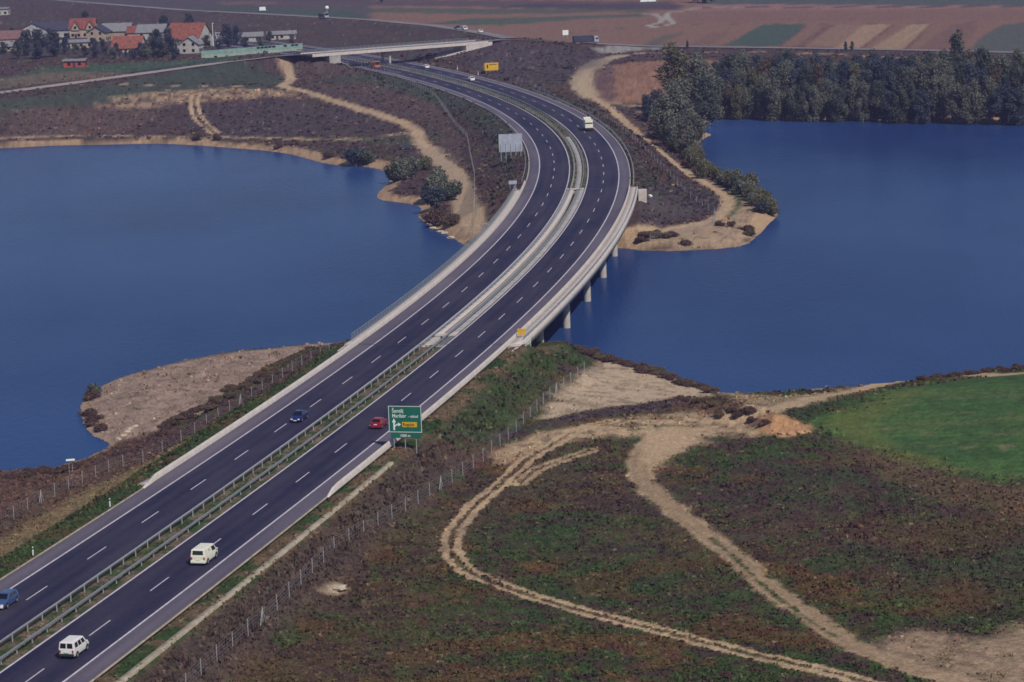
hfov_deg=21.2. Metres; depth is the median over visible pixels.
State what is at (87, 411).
shrub
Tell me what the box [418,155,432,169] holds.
shrub
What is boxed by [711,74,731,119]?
broadleaf tree
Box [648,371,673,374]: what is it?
shrub
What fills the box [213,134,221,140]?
shrub
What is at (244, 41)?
garden tree
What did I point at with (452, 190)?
shrub
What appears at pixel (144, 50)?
garden tree
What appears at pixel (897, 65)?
broadleaf tree
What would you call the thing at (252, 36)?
shed
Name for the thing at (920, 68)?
broadleaf tree
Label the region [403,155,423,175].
shrub
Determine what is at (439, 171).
shrub
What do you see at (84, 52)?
garden tree
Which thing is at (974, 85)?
broadleaf tree
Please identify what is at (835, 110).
broadleaf tree
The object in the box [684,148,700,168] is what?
shrub
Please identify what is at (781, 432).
rock
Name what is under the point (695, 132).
broadleaf tree
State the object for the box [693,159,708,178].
shrub
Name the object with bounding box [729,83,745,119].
broadleaf tree
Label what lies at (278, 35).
shed
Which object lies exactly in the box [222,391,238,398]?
shrub
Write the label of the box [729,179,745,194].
shrub
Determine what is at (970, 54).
broadleaf tree
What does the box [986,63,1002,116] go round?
broadleaf tree
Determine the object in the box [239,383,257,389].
shrub
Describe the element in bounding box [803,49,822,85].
broadleaf tree
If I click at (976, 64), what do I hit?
broadleaf tree
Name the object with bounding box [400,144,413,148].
parked car
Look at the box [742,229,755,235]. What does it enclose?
shrub
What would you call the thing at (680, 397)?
shrub
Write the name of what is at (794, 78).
broadleaf tree
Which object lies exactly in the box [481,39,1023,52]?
side road
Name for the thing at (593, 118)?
guardrail
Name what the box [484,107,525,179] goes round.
guardrail
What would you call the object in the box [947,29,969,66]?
poplar tree
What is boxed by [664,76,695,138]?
broadleaf tree
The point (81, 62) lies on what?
shed
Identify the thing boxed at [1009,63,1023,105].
broadleaf tree
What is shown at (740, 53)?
broadleaf tree
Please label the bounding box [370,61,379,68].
box lorry
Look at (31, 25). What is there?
house
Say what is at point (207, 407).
shrub
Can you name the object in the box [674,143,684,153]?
shrub
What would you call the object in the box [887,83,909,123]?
broadleaf tree
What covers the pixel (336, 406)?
road markings
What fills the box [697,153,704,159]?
shrub
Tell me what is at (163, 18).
garden tree
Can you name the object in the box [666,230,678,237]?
shrub
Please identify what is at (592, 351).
shrub
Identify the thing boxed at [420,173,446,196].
shrub
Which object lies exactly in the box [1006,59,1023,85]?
broadleaf tree
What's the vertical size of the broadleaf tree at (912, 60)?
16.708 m
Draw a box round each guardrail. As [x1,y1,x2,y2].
[0,37,583,664]
[0,38,574,643]
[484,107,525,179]
[532,89,633,184]
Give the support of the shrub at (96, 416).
on the ground
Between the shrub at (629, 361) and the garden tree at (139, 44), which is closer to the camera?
the shrub at (629, 361)
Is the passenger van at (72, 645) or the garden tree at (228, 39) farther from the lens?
the garden tree at (228, 39)
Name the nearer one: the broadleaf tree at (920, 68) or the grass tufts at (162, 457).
the grass tufts at (162, 457)
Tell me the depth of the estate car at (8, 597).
305.20 m
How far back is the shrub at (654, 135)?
850.38 m
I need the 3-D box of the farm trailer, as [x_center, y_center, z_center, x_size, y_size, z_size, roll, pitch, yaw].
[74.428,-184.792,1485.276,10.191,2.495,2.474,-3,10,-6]
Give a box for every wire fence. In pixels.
[0,345,328,525]
[180,363,592,681]
[287,48,474,236]
[518,78,715,238]
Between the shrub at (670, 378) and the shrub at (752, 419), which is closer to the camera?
the shrub at (752, 419)
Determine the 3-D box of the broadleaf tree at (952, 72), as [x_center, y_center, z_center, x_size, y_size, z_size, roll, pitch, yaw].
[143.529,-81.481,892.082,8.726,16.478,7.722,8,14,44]
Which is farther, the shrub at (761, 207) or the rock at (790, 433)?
the shrub at (761, 207)
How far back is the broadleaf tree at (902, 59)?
932.00 m
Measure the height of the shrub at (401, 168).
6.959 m
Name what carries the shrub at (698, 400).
on the ground
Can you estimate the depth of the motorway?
395.31 m
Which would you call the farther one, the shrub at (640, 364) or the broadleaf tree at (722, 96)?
the broadleaf tree at (722, 96)
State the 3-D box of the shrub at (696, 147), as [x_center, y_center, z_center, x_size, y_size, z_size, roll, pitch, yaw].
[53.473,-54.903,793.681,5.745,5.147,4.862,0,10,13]
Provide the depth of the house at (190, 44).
1207.54 m
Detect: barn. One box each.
[0,30,30,43]
[0,42,19,50]
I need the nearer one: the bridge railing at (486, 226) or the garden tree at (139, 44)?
the bridge railing at (486, 226)
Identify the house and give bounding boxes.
[20,21,50,38]
[39,21,69,36]
[68,17,97,37]
[86,24,111,41]
[102,22,133,37]
[110,35,146,52]
[126,26,136,35]
[135,23,167,40]
[165,22,214,47]
[178,36,203,53]
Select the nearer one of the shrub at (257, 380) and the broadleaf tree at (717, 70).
the shrub at (257, 380)
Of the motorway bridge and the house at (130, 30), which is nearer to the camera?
the motorway bridge
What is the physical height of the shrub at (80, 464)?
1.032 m
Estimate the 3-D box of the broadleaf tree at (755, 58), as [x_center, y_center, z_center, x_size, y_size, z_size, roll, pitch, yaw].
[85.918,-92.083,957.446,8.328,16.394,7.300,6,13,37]
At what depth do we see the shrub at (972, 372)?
462.85 m
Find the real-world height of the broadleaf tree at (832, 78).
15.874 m
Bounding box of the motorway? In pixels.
[0,35,628,681]
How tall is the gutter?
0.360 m
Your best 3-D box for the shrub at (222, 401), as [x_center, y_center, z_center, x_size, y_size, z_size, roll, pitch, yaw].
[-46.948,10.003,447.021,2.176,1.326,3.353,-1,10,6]
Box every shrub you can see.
[0,473,17,478]
[16,471,32,477]
[22,467,33,471]
[31,467,45,474]
[43,467,56,474]
[54,466,66,472]
[58,464,70,470]
[66,462,85,469]
[75,462,87,467]
[77,408,98,416]
[82,390,101,400]
[84,413,104,419]
[84,417,99,426]
[86,383,102,392]
[93,422,107,431]
[155,429,167,436]
[156,423,172,428]
[161,419,184,426]
[170,415,184,419]
[178,412,193,419]
[179,412,198,419]
[186,407,199,412]
[193,131,202,139]
[199,403,221,410]
[208,397,222,401]
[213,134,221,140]
[217,398,229,406]
[219,386,234,391]
[222,384,237,387]
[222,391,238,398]
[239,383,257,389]
[252,377,263,382]
[258,374,276,380]
[273,142,282,149]
[291,139,298,144]
[302,351,313,356]
[322,151,335,158]
[343,147,364,165]
[359,149,376,164]
[382,159,404,181]
[389,158,413,179]
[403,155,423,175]
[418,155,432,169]
[419,186,445,208]
[419,208,437,221]
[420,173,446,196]
[426,209,448,226]
[430,166,448,185]
[438,211,459,226]
[440,179,462,199]
[578,350,589,353]
[583,347,599,350]
[583,349,595,354]
[593,353,606,358]
[598,354,615,360]
[602,356,614,362]
[611,357,622,361]
[611,359,633,363]
[618,361,628,364]
[622,362,649,367]
[632,366,644,370]
[634,236,650,242]
[634,368,652,373]
[637,231,655,236]
[644,366,665,370]
[647,120,660,130]
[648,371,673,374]
[649,367,663,374]
[651,130,658,138]
[652,232,672,237]
[655,373,679,378]
[665,142,676,151]
[665,376,683,380]
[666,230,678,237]
[669,378,692,385]
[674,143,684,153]
[674,395,684,400]
[675,150,684,157]
[678,239,691,245]
[678,379,698,385]
[680,158,690,165]
[682,147,692,156]
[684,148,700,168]
[688,143,706,155]
[691,397,709,403]
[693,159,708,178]
[696,383,709,388]
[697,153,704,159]
[700,386,720,392]
[707,163,714,176]
[707,401,718,406]
[709,165,723,180]
[713,409,724,417]
[714,173,725,184]
[714,220,725,225]
[723,168,732,187]
[726,221,735,226]
[726,406,736,412]
[728,168,743,184]
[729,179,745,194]
[730,410,744,417]
[734,406,756,413]
[737,224,754,230]
[741,171,758,185]
[741,180,756,196]
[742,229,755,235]
[744,184,762,195]
[746,191,757,205]
[746,416,757,422]
[753,193,768,212]
[755,201,769,213]
[757,419,771,426]
[758,187,772,196]
[766,199,779,216]
[916,375,929,379]
[926,375,941,378]
[943,372,956,376]
[965,370,981,374]
[977,368,991,372]
[1001,367,1010,371]
[1012,363,1020,368]
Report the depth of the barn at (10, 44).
1269.37 m
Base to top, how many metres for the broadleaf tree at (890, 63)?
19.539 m
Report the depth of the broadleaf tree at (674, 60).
925.25 m
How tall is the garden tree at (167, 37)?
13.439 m
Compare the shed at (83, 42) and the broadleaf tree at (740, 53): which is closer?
the broadleaf tree at (740, 53)
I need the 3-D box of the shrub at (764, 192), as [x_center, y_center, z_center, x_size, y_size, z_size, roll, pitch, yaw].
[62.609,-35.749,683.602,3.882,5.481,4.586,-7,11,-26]
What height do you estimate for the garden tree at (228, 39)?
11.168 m
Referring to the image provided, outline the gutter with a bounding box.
[115,461,393,681]
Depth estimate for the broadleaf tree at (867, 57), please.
935.86 m
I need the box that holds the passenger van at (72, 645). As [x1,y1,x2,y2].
[59,635,88,657]
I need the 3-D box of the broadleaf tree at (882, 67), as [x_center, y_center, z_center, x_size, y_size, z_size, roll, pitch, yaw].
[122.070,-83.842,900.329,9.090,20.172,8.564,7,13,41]
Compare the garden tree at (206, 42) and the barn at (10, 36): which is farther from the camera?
the barn at (10, 36)
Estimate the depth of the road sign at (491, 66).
1040.22 m
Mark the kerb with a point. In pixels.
(294, 521)
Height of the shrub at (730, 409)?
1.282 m
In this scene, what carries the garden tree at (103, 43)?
on the ground
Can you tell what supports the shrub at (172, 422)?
on the ground
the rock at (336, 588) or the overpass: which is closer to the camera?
the rock at (336, 588)
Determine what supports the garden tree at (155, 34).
on the ground
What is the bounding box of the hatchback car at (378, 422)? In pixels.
[370,417,387,428]
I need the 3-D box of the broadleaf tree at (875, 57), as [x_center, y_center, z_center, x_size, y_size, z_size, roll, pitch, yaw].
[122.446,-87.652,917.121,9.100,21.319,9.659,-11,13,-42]
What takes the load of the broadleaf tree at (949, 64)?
on the ground
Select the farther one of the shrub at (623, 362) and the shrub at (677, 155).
the shrub at (677, 155)
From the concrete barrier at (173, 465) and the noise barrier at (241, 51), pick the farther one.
the noise barrier at (241, 51)
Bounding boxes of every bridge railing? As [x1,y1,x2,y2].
[351,183,515,338]
[523,187,636,339]
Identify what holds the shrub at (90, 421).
on the ground
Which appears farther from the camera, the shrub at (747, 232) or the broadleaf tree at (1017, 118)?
the broadleaf tree at (1017, 118)
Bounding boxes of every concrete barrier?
[138,181,525,487]
[326,185,630,496]
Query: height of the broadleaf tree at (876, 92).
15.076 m
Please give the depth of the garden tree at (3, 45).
1250.96 m
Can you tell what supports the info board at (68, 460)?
on the ground
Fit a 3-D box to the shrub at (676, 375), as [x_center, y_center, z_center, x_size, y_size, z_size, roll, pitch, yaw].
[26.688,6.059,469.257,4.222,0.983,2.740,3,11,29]
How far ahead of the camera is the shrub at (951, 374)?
461.15 m
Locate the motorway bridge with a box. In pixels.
[338,186,646,350]
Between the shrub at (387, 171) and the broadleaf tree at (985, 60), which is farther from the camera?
the broadleaf tree at (985, 60)
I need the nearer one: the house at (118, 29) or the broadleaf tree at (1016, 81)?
the broadleaf tree at (1016, 81)
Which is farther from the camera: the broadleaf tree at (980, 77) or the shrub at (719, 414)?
the broadleaf tree at (980, 77)
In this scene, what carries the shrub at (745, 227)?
on the ground
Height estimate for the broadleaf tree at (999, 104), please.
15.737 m
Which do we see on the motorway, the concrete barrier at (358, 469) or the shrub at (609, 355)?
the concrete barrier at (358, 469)
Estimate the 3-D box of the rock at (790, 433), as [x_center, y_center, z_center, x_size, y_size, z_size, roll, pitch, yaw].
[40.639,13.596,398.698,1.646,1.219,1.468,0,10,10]
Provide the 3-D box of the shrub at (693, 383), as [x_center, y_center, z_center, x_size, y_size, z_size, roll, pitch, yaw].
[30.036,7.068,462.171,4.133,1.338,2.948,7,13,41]
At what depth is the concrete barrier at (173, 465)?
437.66 m
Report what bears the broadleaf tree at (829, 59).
on the ground
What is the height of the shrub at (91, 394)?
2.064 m
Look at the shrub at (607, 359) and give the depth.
485.30 m
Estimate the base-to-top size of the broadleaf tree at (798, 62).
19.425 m
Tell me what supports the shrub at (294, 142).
on the ground
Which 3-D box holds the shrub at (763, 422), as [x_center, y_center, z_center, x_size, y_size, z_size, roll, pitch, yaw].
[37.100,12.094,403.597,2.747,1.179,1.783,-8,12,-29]
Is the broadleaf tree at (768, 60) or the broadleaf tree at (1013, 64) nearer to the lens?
the broadleaf tree at (1013, 64)
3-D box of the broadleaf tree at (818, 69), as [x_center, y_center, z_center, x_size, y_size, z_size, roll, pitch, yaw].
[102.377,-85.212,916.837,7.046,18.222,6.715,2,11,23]
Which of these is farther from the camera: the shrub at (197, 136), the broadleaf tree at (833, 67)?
the broadleaf tree at (833, 67)
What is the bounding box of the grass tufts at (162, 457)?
[0,339,1023,681]
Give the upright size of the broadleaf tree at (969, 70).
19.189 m
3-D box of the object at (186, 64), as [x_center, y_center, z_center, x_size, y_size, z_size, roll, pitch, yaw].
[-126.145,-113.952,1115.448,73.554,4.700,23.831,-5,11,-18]
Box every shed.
[0,7,10,14]
[59,39,93,47]
[62,58,88,67]
[232,31,263,42]
[266,30,296,39]
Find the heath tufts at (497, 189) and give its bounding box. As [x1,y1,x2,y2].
[0,35,1022,247]
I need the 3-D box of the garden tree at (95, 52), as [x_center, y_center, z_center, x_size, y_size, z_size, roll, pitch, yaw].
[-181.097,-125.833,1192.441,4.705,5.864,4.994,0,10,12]
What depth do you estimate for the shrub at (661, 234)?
630.60 m
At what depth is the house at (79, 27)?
1346.57 m
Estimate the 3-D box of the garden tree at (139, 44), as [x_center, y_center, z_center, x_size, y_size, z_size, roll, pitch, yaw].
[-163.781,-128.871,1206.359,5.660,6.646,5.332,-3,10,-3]
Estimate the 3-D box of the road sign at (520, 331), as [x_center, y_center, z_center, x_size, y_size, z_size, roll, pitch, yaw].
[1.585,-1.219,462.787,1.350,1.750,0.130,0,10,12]
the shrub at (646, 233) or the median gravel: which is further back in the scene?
the median gravel
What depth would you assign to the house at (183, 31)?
1247.77 m
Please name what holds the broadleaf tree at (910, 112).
on the ground
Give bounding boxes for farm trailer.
[640,0,655,2]
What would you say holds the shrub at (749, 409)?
on the ground
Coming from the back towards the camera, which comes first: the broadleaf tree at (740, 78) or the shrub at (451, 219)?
the broadleaf tree at (740, 78)
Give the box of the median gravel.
[565,137,581,187]
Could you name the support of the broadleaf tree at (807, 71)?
on the ground
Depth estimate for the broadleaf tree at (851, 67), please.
915.32 m
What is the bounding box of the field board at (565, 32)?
[562,30,567,37]
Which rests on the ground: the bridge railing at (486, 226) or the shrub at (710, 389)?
the shrub at (710, 389)
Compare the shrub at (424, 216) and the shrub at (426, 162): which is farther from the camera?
the shrub at (426, 162)
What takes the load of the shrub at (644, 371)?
on the ground
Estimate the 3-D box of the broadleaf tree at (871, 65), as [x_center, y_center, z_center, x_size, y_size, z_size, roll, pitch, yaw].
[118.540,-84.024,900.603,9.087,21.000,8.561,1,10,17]
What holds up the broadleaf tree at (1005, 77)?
on the ground
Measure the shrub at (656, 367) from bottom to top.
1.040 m
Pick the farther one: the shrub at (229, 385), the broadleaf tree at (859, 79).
the broadleaf tree at (859, 79)
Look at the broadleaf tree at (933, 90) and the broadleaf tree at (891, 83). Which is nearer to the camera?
the broadleaf tree at (933, 90)
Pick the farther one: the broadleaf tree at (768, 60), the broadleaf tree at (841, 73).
the broadleaf tree at (768, 60)
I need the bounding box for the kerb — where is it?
[0,35,630,681]
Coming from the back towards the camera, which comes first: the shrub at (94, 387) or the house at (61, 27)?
the house at (61, 27)
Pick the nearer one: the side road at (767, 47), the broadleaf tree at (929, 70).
the broadleaf tree at (929, 70)
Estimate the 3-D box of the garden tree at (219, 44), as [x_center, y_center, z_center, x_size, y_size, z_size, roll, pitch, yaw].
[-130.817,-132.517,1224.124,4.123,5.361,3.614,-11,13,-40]
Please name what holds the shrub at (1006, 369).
on the ground
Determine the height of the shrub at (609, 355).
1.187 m
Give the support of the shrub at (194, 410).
on the ground
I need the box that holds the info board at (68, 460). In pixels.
[66,459,74,474]
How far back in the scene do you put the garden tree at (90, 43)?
1254.31 m
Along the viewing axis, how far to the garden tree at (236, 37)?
1256.19 m
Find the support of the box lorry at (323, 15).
on the side road at (477, 32)
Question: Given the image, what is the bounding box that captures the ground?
[0,0,1023,681]
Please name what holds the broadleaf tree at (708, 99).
on the ground
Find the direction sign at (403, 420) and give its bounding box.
[388,406,421,452]
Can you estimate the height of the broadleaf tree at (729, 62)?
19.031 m
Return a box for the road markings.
[0,36,618,681]
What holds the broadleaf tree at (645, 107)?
on the ground
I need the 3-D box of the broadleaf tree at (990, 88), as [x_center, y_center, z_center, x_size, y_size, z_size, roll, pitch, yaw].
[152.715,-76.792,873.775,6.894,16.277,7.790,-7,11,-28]
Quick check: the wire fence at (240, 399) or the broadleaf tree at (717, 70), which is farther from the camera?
the broadleaf tree at (717, 70)
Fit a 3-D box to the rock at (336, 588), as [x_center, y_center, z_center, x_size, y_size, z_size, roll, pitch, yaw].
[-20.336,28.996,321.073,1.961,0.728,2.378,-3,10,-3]
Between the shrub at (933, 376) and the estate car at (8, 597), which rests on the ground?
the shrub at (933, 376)
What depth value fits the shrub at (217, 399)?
449.37 m
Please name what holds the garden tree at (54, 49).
on the ground
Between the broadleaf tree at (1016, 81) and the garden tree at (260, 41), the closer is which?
the broadleaf tree at (1016, 81)
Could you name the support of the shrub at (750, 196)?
on the ground
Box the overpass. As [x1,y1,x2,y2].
[300,38,491,67]
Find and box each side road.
[0,55,287,92]
[56,0,516,37]
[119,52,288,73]
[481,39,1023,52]
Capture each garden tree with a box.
[0,41,7,53]
[10,39,22,58]
[19,29,32,55]
[30,26,51,58]
[45,29,60,56]
[59,36,70,53]
[71,42,79,53]
[80,45,89,55]
[81,10,89,17]
[88,38,97,48]
[91,46,101,57]
[99,38,107,52]
[107,47,117,58]
[113,42,118,55]
[129,49,136,58]
[135,41,141,54]
[139,44,150,58]
[146,35,154,49]
[150,28,163,55]
[155,41,168,57]
[158,14,167,23]
[160,27,179,53]
[171,46,181,58]
[183,13,194,22]
[201,35,210,47]
[215,39,223,49]
[219,23,232,46]
[232,24,243,44]
[239,36,247,46]
[257,36,265,45]
[265,31,271,40]
[288,33,295,41]
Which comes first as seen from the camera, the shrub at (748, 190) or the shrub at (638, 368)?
the shrub at (638, 368)
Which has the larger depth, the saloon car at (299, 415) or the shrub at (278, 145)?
the shrub at (278, 145)
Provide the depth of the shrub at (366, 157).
815.68 m
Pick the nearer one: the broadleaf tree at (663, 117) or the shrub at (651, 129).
the broadleaf tree at (663, 117)
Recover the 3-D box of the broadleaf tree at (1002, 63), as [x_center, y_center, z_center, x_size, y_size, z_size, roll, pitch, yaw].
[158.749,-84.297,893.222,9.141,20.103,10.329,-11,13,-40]
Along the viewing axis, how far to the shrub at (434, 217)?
673.76 m
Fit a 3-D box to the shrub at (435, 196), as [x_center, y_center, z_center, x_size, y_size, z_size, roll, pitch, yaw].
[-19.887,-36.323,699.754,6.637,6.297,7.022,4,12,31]
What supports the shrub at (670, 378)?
on the ground
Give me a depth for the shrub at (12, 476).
407.36 m
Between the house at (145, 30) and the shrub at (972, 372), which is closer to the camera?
the shrub at (972, 372)
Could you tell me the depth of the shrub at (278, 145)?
870.23 m
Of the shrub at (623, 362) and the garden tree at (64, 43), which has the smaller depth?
the shrub at (623, 362)
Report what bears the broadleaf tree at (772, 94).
on the ground
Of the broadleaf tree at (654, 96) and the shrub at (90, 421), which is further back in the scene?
the broadleaf tree at (654, 96)
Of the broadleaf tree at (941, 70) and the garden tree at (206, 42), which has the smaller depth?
the broadleaf tree at (941, 70)
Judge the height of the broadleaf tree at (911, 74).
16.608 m
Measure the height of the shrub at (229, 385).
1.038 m
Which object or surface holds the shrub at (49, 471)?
on the ground
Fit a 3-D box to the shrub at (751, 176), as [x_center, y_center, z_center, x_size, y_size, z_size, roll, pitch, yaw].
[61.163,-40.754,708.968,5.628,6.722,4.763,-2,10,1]
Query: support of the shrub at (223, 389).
on the ground
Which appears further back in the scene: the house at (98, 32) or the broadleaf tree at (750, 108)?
the house at (98, 32)
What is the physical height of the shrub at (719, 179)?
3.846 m
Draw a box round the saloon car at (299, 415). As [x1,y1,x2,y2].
[290,410,307,421]
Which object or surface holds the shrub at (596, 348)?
on the ground
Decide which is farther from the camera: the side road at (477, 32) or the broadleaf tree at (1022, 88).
the side road at (477, 32)
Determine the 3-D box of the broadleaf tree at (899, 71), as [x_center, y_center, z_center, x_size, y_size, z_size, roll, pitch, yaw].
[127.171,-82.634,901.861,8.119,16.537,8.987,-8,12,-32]
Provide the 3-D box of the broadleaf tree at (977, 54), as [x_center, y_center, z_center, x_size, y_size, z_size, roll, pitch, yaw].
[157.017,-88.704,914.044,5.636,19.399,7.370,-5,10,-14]
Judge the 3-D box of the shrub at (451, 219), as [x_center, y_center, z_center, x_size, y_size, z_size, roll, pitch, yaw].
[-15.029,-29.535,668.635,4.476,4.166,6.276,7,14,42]
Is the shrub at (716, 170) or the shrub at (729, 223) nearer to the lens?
the shrub at (729, 223)
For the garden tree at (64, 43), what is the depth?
1235.51 m
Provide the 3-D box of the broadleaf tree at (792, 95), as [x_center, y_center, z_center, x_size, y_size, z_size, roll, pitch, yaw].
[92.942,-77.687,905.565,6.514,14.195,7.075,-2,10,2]
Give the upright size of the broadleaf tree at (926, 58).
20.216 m
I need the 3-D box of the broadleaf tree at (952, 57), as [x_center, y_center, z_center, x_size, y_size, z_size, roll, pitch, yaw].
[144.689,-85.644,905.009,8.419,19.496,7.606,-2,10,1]
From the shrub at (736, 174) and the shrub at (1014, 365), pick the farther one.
the shrub at (736, 174)
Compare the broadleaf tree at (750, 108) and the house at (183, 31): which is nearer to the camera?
the broadleaf tree at (750, 108)
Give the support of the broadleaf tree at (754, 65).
on the ground
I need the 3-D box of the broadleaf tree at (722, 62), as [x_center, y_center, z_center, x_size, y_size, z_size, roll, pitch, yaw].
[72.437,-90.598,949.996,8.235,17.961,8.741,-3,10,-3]
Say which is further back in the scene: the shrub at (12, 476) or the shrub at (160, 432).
the shrub at (160, 432)
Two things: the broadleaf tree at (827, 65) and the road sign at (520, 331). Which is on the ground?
the broadleaf tree at (827, 65)
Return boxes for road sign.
[484,62,497,73]
[498,133,521,161]
[517,329,524,337]
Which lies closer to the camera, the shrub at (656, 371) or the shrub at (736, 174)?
the shrub at (656, 371)
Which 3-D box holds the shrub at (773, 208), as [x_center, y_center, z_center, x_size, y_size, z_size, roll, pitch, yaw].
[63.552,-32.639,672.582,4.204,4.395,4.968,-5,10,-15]
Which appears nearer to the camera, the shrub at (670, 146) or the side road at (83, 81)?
the shrub at (670, 146)
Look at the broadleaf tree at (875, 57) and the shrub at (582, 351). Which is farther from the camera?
the broadleaf tree at (875, 57)
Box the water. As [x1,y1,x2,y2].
[0,118,1023,470]
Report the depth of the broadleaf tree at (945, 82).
882.11 m
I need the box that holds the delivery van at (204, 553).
[191,543,217,563]
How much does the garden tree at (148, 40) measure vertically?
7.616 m
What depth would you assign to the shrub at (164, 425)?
440.23 m
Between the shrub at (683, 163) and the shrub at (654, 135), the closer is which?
the shrub at (683, 163)
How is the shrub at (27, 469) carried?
on the ground
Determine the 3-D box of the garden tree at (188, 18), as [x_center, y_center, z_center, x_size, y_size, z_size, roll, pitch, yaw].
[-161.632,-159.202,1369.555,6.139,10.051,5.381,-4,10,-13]
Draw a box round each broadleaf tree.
[640,94,655,119]
[647,88,662,120]
[648,93,683,145]
[653,40,692,98]
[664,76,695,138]
[671,51,717,112]
[680,110,710,148]
[693,75,722,126]
[707,61,721,102]
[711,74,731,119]
[718,54,726,76]
[719,67,736,108]
[721,52,740,93]
[721,80,733,118]
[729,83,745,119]
[730,52,751,79]
[731,68,751,114]
[734,48,748,75]
[741,85,757,118]
[746,66,760,116]
[749,62,762,80]
[750,54,763,69]
[751,72,771,118]
[756,60,770,110]
[760,54,772,73]
[762,66,784,109]
[764,75,786,120]
[770,54,783,74]
[777,48,794,64]
[778,59,793,100]
[778,84,789,119]
[783,85,801,121]
[787,68,798,90]
[790,78,813,120]
[791,52,815,87]
[797,64,820,107]
[801,85,823,121]
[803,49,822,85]
[811,60,823,101]
[817,77,837,120]
[820,71,839,105]
[822,62,834,73]
[824,56,833,66]
[826,87,848,122]
[828,62,843,87]
[831,55,850,109]
[839,61,861,90]
[842,74,860,120]
[848,63,862,97]
[850,53,863,66]
[854,81,871,121]
[855,55,867,68]
[857,68,873,109]
[858,53,884,116]
[863,49,874,63]
[867,79,886,120]
[868,48,887,70]
[874,56,896,99]
[880,53,896,87]
[882,91,898,122]
[884,71,897,106]
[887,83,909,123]
[893,58,905,74]
[894,66,907,100]
[895,54,907,65]
[901,78,918,122]
[902,66,922,104]
[905,55,917,68]
[912,61,930,101]
[913,89,931,123]
[918,61,935,109]
[921,51,934,64]
[922,74,943,121]
[930,74,953,121]
[932,58,954,107]
[933,58,951,78]
[934,48,948,68]
[944,82,962,123]
[945,65,962,114]
[946,53,958,69]
[953,61,966,104]
[957,84,980,123]
[960,58,980,101]
[963,78,988,123]
[964,48,975,60]
[969,58,980,81]
[972,46,989,70]
[973,67,987,102]
[977,49,995,93]
[979,75,997,123]
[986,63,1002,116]
[987,52,1011,87]
[988,79,1011,124]
[1000,74,1013,106]
[1004,87,1023,125]
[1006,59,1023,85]
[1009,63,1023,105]
[1011,47,1023,65]
[1019,83,1023,121]
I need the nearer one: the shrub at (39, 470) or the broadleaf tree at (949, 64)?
the shrub at (39, 470)
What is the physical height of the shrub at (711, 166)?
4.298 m
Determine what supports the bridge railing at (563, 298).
on the motorway bridge
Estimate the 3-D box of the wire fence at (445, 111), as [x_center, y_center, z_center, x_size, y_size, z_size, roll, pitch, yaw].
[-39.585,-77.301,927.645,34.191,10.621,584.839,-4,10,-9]
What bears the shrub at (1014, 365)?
on the ground
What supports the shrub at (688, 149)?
on the ground
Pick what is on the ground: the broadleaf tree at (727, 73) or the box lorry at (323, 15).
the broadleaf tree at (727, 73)
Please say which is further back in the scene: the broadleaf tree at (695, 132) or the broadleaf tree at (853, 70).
the broadleaf tree at (853, 70)
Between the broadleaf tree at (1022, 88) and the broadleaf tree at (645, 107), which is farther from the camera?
the broadleaf tree at (645, 107)
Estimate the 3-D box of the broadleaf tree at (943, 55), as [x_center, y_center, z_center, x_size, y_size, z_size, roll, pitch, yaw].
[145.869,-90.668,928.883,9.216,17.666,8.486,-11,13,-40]
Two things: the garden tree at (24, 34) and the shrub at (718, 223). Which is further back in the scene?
the garden tree at (24, 34)
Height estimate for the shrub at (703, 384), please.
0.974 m
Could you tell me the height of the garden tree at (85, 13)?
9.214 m
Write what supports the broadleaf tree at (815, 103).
on the ground
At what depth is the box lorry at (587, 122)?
806.37 m
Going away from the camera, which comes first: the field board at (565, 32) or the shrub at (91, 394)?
the shrub at (91, 394)
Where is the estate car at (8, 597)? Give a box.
[0,589,18,608]
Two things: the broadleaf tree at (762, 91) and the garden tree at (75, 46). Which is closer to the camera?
the broadleaf tree at (762, 91)
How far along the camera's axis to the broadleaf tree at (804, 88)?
901.86 m
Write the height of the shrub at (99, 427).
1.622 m
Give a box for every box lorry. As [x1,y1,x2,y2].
[318,13,328,18]
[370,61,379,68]
[572,35,598,43]
[583,117,592,130]
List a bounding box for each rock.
[331,585,346,591]
[777,430,785,434]
[786,431,795,435]
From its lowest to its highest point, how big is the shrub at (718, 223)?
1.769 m
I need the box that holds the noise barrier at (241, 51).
[201,43,302,58]
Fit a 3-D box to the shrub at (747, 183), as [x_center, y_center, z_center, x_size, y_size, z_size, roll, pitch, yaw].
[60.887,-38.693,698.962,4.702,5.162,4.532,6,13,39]
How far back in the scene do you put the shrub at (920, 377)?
459.40 m
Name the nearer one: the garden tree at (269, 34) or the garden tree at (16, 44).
the garden tree at (16, 44)
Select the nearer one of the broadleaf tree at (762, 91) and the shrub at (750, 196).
the shrub at (750, 196)
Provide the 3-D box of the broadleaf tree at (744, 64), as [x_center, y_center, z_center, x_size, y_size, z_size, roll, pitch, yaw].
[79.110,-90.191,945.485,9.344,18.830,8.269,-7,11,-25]
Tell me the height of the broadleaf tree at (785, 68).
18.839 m
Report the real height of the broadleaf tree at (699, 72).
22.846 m
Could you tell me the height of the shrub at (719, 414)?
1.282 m
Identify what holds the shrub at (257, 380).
on the ground
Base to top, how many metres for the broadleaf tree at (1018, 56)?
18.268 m

